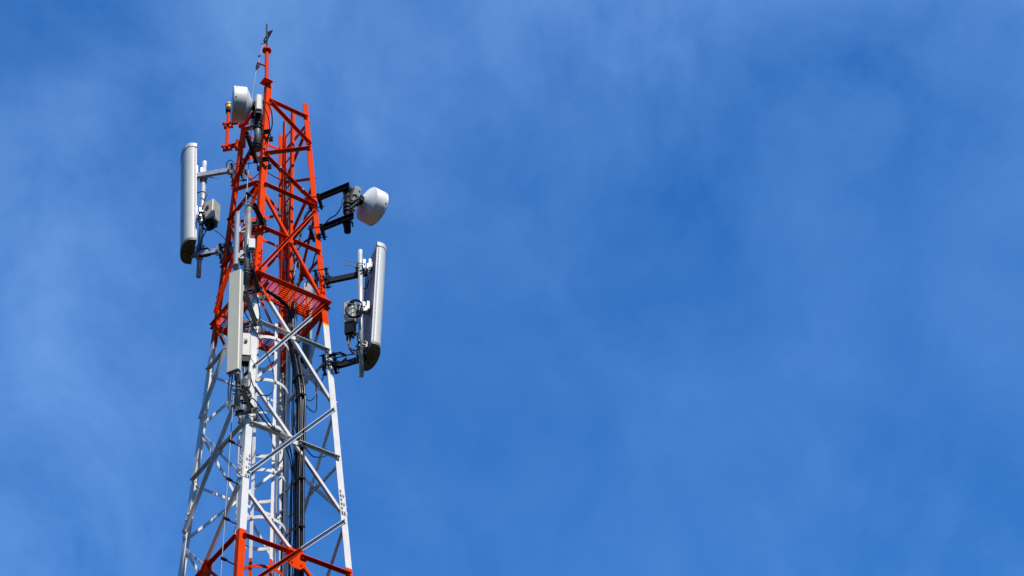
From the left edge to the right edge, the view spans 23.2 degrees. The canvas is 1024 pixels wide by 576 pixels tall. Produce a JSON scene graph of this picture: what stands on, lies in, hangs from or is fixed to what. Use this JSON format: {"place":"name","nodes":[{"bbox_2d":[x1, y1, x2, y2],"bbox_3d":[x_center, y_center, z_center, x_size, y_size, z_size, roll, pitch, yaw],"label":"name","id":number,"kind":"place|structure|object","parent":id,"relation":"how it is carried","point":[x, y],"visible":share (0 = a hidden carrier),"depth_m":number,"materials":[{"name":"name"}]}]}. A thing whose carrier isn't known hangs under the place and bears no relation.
{"place":"outdoors","nodes":[
{"label":"outdoors","id":0,"kind":"place"},
{"bbox_2d":[0,0,1023,575],"label":"sky","id":1,"kind":"structure","parent":0,"point":[671,287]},
{"label":"ground","id":2,"kind":"structure","parent":0,"visible":0},
{"bbox_2d":[178,46,352,575],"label":"lattice tower","id":3,"kind":"structure","parent":2,"relation":"on","point":[298,558],"depth_m":34.83,"materials":[{"name":"metal"}]},
{"bbox_2d":[190,160,246,278],"bbox_3d":[-4.413,-1.114,37.577,0.776,2.480,0.256,-9,-44,5],"label":"antenna mount","id":4,"kind":"object","parent":3,"relation":"attached to","point":[205,174],"visible":0.93,"depth_m":37.76,"materials":[{"name":"metal"}]},
{"bbox_2d":[180,143,219,263],"bbox_3d":[-4.764,-1.287,37.668,0.605,2.148,0.549,-9,-44,5],"label":"panel antenna","id":5,"kind":"object","parent":4,"relation":"attached to","point":[189,214],"visible":1,"depth_m":37.40,"materials":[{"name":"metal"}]},
{"bbox_2d":[197,191,206,209],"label":"jumper cable","id":6,"kind":"object","parent":5,"relation":"attached to","point":[204,198],"visible":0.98,"depth_m":37.80,"materials":[{"name":"black rubber"}]},
{"bbox_2d":[197,244,224,256],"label":"jumper cable","id":7,"kind":"object","parent":5,"relation":"attached to","point":[207,255],"visible":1,"depth_m":36.97,"materials":[{"name":"black rubber"}]},
{"bbox_2d":[197,211,204,225],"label":"jumper cable","id":8,"kind":"object","parent":4,"relation":"attached to","point":[201,212],"visible":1,"depth_m":37.53,"materials":[{"name":"black rubber"}]},
{"bbox_2d":[204,199,219,229],"bbox_3d":[-4.528,-1.099,37.635,0.186,0.530,0.200,-25,-48,20],"label":"radio unit","id":9,"kind":"object","parent":4,"relation":"attached to","point":[212,208],"visible":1,"depth_m":37.60,"materials":[{"name":"metal"}]},
{"bbox_2d":[199,218,224,250],"bbox_3d":[-4.457,-0.786,37.209,0.397,0.733,0.070,-9,-44,5],"label":"jumper cable","id":10,"kind":"object","parent":9,"relation":"hanging from","point":[205,221],"visible":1,"depth_m":37.33,"materials":[{"name":"black rubber"}]},
{"bbox_2d":[221,101,248,151],"bbox_3d":[-4.295,-2.526,38.924,0.423,1.165,0.160,-9,-44,5],"label":"obstruction light","id":11,"kind":"object","parent":3,"relation":"attached to","point":[227,144],"visible":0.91,"depth_m":38.79,"materials":[{"name":"orange paint"}]},
{"bbox_2d":[220,39,265,575],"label":"lightning wire","id":12,"kind":"object","parent":3,"relation":"attached to","point":[230,441],"visible":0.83,"depth_m":32.80,"materials":[{"name":"black metal"}]},
{"bbox_2d":[232,285,264,423],"bbox_3d":[-3.593,1.007,33.768,0.300,2.220,0.814,-9,-44,5],"label":"antenna mount","id":13,"kind":"object","parent":3,"relation":"attached to","point":[238,389],"visible":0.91,"depth_m":33.29,"materials":[{"name":"metal"}]},
{"bbox_2d":[226,269,243,376],"bbox_3d":[-3.712,0.496,33.656,0.193,1.868,0.194,-20,-46,16],"label":"panel antenna","id":14,"kind":"object","parent":13,"relation":"attached to","point":[234,331],"visible":1,"depth_m":33.58,"materials":[{"name":"white plastic"}]},
{"bbox_2d":[227,373,230,406],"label":"jumper cable","id":15,"kind":"object","parent":14,"relation":"hanging from","point":[228,390],"visible":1,"depth_m":32.86,"materials":[{"name":"black rubber"}]},
{"bbox_2d":[228,376,232,409],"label":"jumper cable","id":16,"kind":"object","parent":14,"relation":"hanging from","point":[230,392],"visible":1,"depth_m":32.86,"materials":[{"name":"black rubber"}]},
{"bbox_2d":[240,386,251,403],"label":"jumper cable","id":17,"kind":"object","parent":13,"relation":"attached to","point":[249,393],"visible":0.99,"depth_m":33.13,"materials":[{"name":"black rubber"}]},
{"bbox_2d":[241,333,251,366],"bbox_3d":[-3.588,0.840,33.746,0.136,0.550,0.170,6,-45,-10],"label":"radio unit","id":18,"kind":"object","parent":13,"relation":"attached to","point":[246,347],"visible":0.95,"depth_m":33.70,"materials":[{"name":"metal"}]},
{"bbox_2d":[243,369,250,388],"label":"jumper cable","id":19,"kind":"object","parent":18,"relation":"hanging from","point":[247,372],"visible":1,"depth_m":33.37,"materials":[{"name":"grey rubber"}]},
{"bbox_2d":[243,309,274,395],"bbox_3d":[-3.471,0.865,33.843,0.623,1.497,0.092,27,-52,-28],"label":"jumper cable","id":20,"kind":"object","parent":18,"relation":"hanging from","point":[268,358],"visible":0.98,"depth_m":33.85,"materials":[{"name":"black rubber"}]},
{"bbox_2d":[234,375,292,575],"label":"jumper cable","id":21,"kind":"object","parent":13,"relation":"attached to","point":[292,477],"visible":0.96,"depth_m":33.20,"materials":[{"name":"black rubber"}]},
{"bbox_2d":[238,373,291,575],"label":"jumper cable","id":22,"kind":"object","parent":13,"relation":"attached to","point":[290,465],"visible":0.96,"depth_m":33.34,"materials":[{"name":"black rubber"}]},
{"bbox_2d":[242,201,268,300],"bbox_3d":[-3.663,-0.450,35.475,0.260,1.730,0.695,-9,-44,5],"label":"antenna mount","id":23,"kind":"object","parent":3,"relation":"attached to","point":[249,225],"visible":0.85,"depth_m":35.25,"materials":[{"name":"metal"}]},
{"bbox_2d":[233,211,245,270],"bbox_3d":[-3.835,-0.675,35.292,0.192,1.055,0.150,-9,-44,5],"label":"panel antenna","id":24,"kind":"object","parent":23,"relation":"attached to","point":[238,232],"visible":0.94,"depth_m":35.21,"materials":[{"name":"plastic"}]},
{"bbox_2d":[239,250,243,264],"bbox_3d":[-3.798,-0.420,35.108,0.054,0.250,0.088,2,-44,-6],"label":"junction box","id":25,"kind":"object","parent":23,"relation":"attached to","point":[241,260],"visible":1,"depth_m":35.05,"materials":[{"name":"white plastic"}]},
{"bbox_2d":[248,238,254,252],"bbox_3d":[-3.658,-0.593,35.111,0.100,0.250,0.068,2,-44,-6],"label":"junction box","id":26,"kind":"object","parent":23,"relation":"attached to","point":[251,245],"visible":1,"depth_m":35.07,"materials":[{"name":"white plastic"}]},
{"bbox_2d":[252,253,264,285],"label":"jumper cable","id":27,"kind":"object","parent":26,"relation":"attached to","point":[255,272],"visible":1,"depth_m":34.94,"materials":[{"name":"black rubber"}]},
{"bbox_2d":[244,253,260,319],"bbox_3d":[-3.667,-0.072,34.779,0.122,1.061,0.526,-23,-47,18],"label":"jumper cable","id":28,"kind":"object","parent":23,"relation":"attached to","point":[254,288],"visible":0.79,"depth_m":34.75,"materials":[{"name":"black rubber"}]},
{"bbox_2d":[245,113,272,170],"bbox_3d":[-3.780,-2.267,37.361,0.231,0.830,0.821,-9,-44,5],"label":"antenna mount","id":29,"kind":"object","parent":3,"relation":"attached to","point":[257,145],"visible":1,"depth_m":37.17,"materials":[{"name":"metal"}]},
{"bbox_2d":[230,85,262,130],"bbox_3d":[-3.970,-2.683,37.478,0.474,0.725,0.554,5,-45,-9],"label":"microwave dish","id":30,"kind":"object","parent":29,"relation":"attached to","point":[243,105],"visible":1,"depth_m":37.33,"materials":[{"name":"plastic"}]},
{"bbox_2d":[262,106,269,151],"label":"jumper cable","id":31,"kind":"object","parent":30,"relation":"attached to","point":[269,128],"visible":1,"depth_m":37.49,"materials":[{"name":"black rubber"}]},
{"bbox_2d":[262,100,272,144],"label":"jumper cable","id":32,"kind":"object","parent":30,"relation":"attached to","point":[272,121],"visible":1,"depth_m":37.50,"materials":[{"name":"black rubber"}]},
{"bbox_2d":[261,24,272,45],"bbox_3d":[-3.866,-3.965,39.443,0.200,0.611,0.058,-9,-44,5],"label":"lightning rod","id":33,"kind":"object","parent":3,"relation":"on","point":[268,34],"visible":1,"depth_m":39.44,"materials":[{"name":"black paint"}]},
{"bbox_2d":[265,289,289,321],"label":"feeder cable","id":34,"kind":"object","parent":3,"relation":"attached to","point":[279,298],"visible":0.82,"depth_m":35.58,"materials":[{"name":"black rubber"}]},
{"bbox_2d":[267,172,294,180],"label":"jumper cable","id":35,"kind":"object","parent":3,"relation":"attached to","point":[278,178],"visible":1,"depth_m":37.12,"materials":[{"name":"black rubber"}]},
{"bbox_2d":[280,181,288,575],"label":"jumper cable","id":36,"kind":"object","parent":3,"relation":"hanging from","point":[283,438],"visible":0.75,"depth_m":34.11,"materials":[{"name":"black rubber"}]},
{"bbox_2d":[266,291,303,575],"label":"feeder cable","id":37,"kind":"object","parent":3,"relation":"attached to","point":[282,303],"visible":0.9,"depth_m":33.87,"materials":[{"name":"black rubber"}]},
{"bbox_2d":[293,476,305,485],"bbox_3d":[-2.826,2.568,33.173,0.088,0.026,0.212,22,-50,-24],"label":"cable strap","id":38,"kind":"object","parent":37,"relation":"attached to","point":[300,478],"visible":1,"depth_m":33.13,"materials":[{"name":"black plastic"}]},
{"bbox_2d":[281,172,289,571],"bbox_3d":[-3.144,1.883,34.573,0.034,10.200,0.035,-22,-47,18],"label":"ladder","id":39,"kind":"object","parent":3,"relation":"hanging from","point":[285,380],"visible":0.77,"depth_m":35.11,"materials":[{"name":"metal"}]},
{"bbox_2d":[278,204,297,575],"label":"feeder cable","id":40,"kind":"object","parent":3,"relation":"attached to","point":[296,423],"visible":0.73,"depth_m":33.87,"materials":[{"name":"black rubber"}]},
{"bbox_2d":[286,243,297,526],"bbox_3d":[-3.026,2.041,34.098,0.121,9.301,0.580,14,-47,-18],"label":"feeder cable","id":41,"kind":"object","parent":3,"relation":"attached to","point":[296,385],"visible":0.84,"depth_m":36.37,"materials":[{"name":"black rubber"}]},
{"bbox_2d":[291,292,293,573],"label":"jumper cable","id":42,"kind":"object","parent":3,"relation":"hanging from","point":[293,460],"visible":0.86,"depth_m":33.59,"materials":[{"name":"black rubber"}]},
{"bbox_2d":[284,187,301,575],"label":"feeder cable","id":43,"kind":"object","parent":3,"relation":"attached to","point":[300,424],"visible":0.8,"depth_m":33.74,"materials":[{"name":"black rubber"}]},
{"bbox_2d":[287,294,299,439],"bbox_3d":[-3.022,2.227,33.931,0.136,8.803,0.689,14,-47,-17],"label":"feeder cable","id":44,"kind":"object","parent":3,"relation":"attached to","point":[289,339],"visible":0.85,"depth_m":35.59,"materials":[{"name":"black rubber"}]},
{"bbox_2d":[292,316,294,479],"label":"jumper cable","id":45,"kind":"object","parent":3,"relation":"hanging from","point":[293,424],"visible":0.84,"depth_m":34.20,"materials":[{"name":"black rubber"}]},
{"bbox_2d":[293,284,296,431],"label":"jumper cable","id":46,"kind":"object","parent":3,"relation":"attached to","point":[294,386],"visible":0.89,"depth_m":34.62,"materials":[{"name":"black rubber"}]},
{"bbox_2d":[294,293,296,427],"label":"jumper cable","id":47,"kind":"object","parent":3,"relation":"hanging from","point":[296,335],"visible":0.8,"depth_m":35.40,"materials":[{"name":"black rubber"}]},
{"bbox_2d":[287,207,311,575],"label":"feeder cable","id":48,"kind":"object","parent":3,"relation":"attached to","point":[298,404],"visible":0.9,"depth_m":33.99,"materials":[{"name":"black rubber"}]},
{"bbox_2d":[292,290,309,373],"bbox_3d":[-3.181,0.606,36.935,0.425,1.680,0.108,18,-48,-21],"label":"antenna mount","id":49,"kind":"object","parent":3,"relation":"attached to","point":[307,349],"visible":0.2,"depth_m":36.77,"materials":[{"name":"metal"}]},
{"bbox_2d":[302,283,312,376],"bbox_3d":[-3.060,0.570,37.323,0.150,1.850,0.237,-1,-44,-3],"label":"panel antenna","id":50,"kind":"object","parent":49,"relation":"attached to","point":[309,287],"visible":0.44,"depth_m":37.43,"materials":[{"name":"grey plastic"}]},
{"bbox_2d":[292,237,311,575],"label":"feeder cable","id":51,"kind":"object","parent":3,"relation":"attached to","point":[304,439],"visible":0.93,"depth_m":33.76,"materials":[{"name":"black rubber"}]},
{"bbox_2d":[292,373,303,383],"bbox_3d":[-2.958,1.256,34.515,0.088,0.026,0.212,22,-50,-24],"label":"cable strap","id":52,"kind":"object","parent":51,"relation":"attached to","point":[300,375],"visible":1,"depth_m":34.47,"materials":[{"name":"black plastic"}]},
{"bbox_2d":[293,524,305,533],"bbox_3d":[-2.781,3.153,32.600,0.088,0.026,0.212,22,-50,-24],"label":"cable strap","id":53,"kind":"object","parent":51,"relation":"attached to","point":[300,525],"visible":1,"depth_m":32.55,"materials":[{"name":"black plastic"}]},
{"bbox_2d":[295,392,306,402],"bbox_3d":[-2.899,1.506,34.201,0.088,0.026,0.212,22,-50,-24],"label":"cable strap","id":54,"kind":"object","parent":51,"relation":"attached to","point":[301,394],"visible":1,"depth_m":34.15,"materials":[{"name":"black plastic"}]},
{"bbox_2d":[297,209,311,296],"bbox_3d":[-3.048,-0.521,36.792,0.312,1.726,0.054,-26,-48,22],"label":"jumper cable","id":55,"kind":"object","parent":3,"relation":"hanging from","point":[298,251],"visible":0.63,"depth_m":36.88,"materials":[{"name":"black rubber"}]},
{"bbox_2d":[306,380,316,412],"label":"jumper cable","id":56,"kind":"object","parent":3,"relation":"hanging from","point":[316,399],"visible":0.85,"depth_m":34.78,"materials":[{"name":"black rubber"}]},
{"bbox_2d":[306,448,326,457],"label":"jumper cable","id":57,"kind":"object","parent":3,"relation":"hanging from","point":[316,456],"visible":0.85,"depth_m":33.74,"materials":[{"name":"black rubber"}]},
{"bbox_2d":[304,182,353,241],"bbox_3d":[-2.690,-1.079,37.113,0.800,0.936,0.304,-13,-45,10],"label":"antenna mount","id":58,"kind":"object","parent":3,"relation":"attached to","point":[346,219],"visible":1,"depth_m":36.95,"materials":[{"name":"black paint"}]},
{"bbox_2d":[343,186,388,225],"bbox_3d":[-2.247,-1.267,37.337,0.625,0.671,0.566,28,-52,-29],"label":"microwave dish","id":59,"kind":"object","parent":58,"relation":"attached to","point":[372,205],"visible":1,"depth_m":37.26,"materials":[{"name":"plastic"}]},
{"bbox_2d":[305,188,360,286],"bbox_3d":[-2.655,-0.784,36.799,0.891,1.677,0.146,-17,-46,13],"label":"jumper cable","id":60,"kind":"object","parent":59,"relation":"attached to","point":[321,232],"visible":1,"depth_m":36.95,"materials":[{"name":"black rubber"}]},
{"bbox_2d":[312,249,367,377],"bbox_3d":[-2.460,0.390,35.691,0.795,2.470,0.205,-9,-44,5],"label":"antenna mount","id":61,"kind":"object","parent":3,"relation":"attached to","point":[359,275],"visible":1,"depth_m":35.85,"materials":[{"name":"black paint"}]},
{"bbox_2d":[306,352,346,400],"bbox_3d":[-2.580,1.285,34.803,0.580,0.935,0.246,-1,-44,-3],"label":"jumper cable","id":62,"kind":"object","parent":61,"relation":"attached to","point":[331,355],"visible":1,"depth_m":34.98,"materials":[{"name":"black rubber"}]},
{"bbox_2d":[328,355,356,364],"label":"jumper cable","id":63,"kind":"object","parent":61,"relation":"attached to","point":[345,362],"visible":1,"depth_m":34.87,"materials":[{"name":"black rubber"}]},
{"bbox_2d":[344,300,357,340],"bbox_3d":[-2.301,0.463,35.556,0.171,0.698,0.170,-18,-46,14],"label":"radio unit","id":64,"kind":"object","parent":61,"relation":"attached to","point":[350,324],"visible":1,"depth_m":35.51,"materials":[{"name":"metal"}]},
{"bbox_2d":[324,334,355,358],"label":"jumper cable","id":65,"kind":"object","parent":64,"relation":"hanging from","point":[344,355],"visible":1,"depth_m":35.05,"materials":[{"name":"black rubber"}]},
{"bbox_2d":[348,332,360,354],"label":"jumper cable","id":66,"kind":"object","parent":64,"relation":"hanging from","point":[356,334],"visible":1,"depth_m":35.26,"materials":[{"name":"black rubber"}]},
{"bbox_2d":[346,299,363,329],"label":"jumper cable","id":67,"kind":"object","parent":64,"relation":"attached to","point":[361,308],"visible":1,"depth_m":35.56,"materials":[{"name":"black rubber"}]},
{"bbox_2d":[345,242,386,370],"bbox_3d":[-2.044,0.271,35.883,0.572,2.109,0.610,-9,-44,5],"label":"panel antenna","id":68,"kind":"object","parent":61,"relation":"attached to","point":[373,306],"visible":0.94,"depth_m":35.68,"materials":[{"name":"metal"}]}
]}

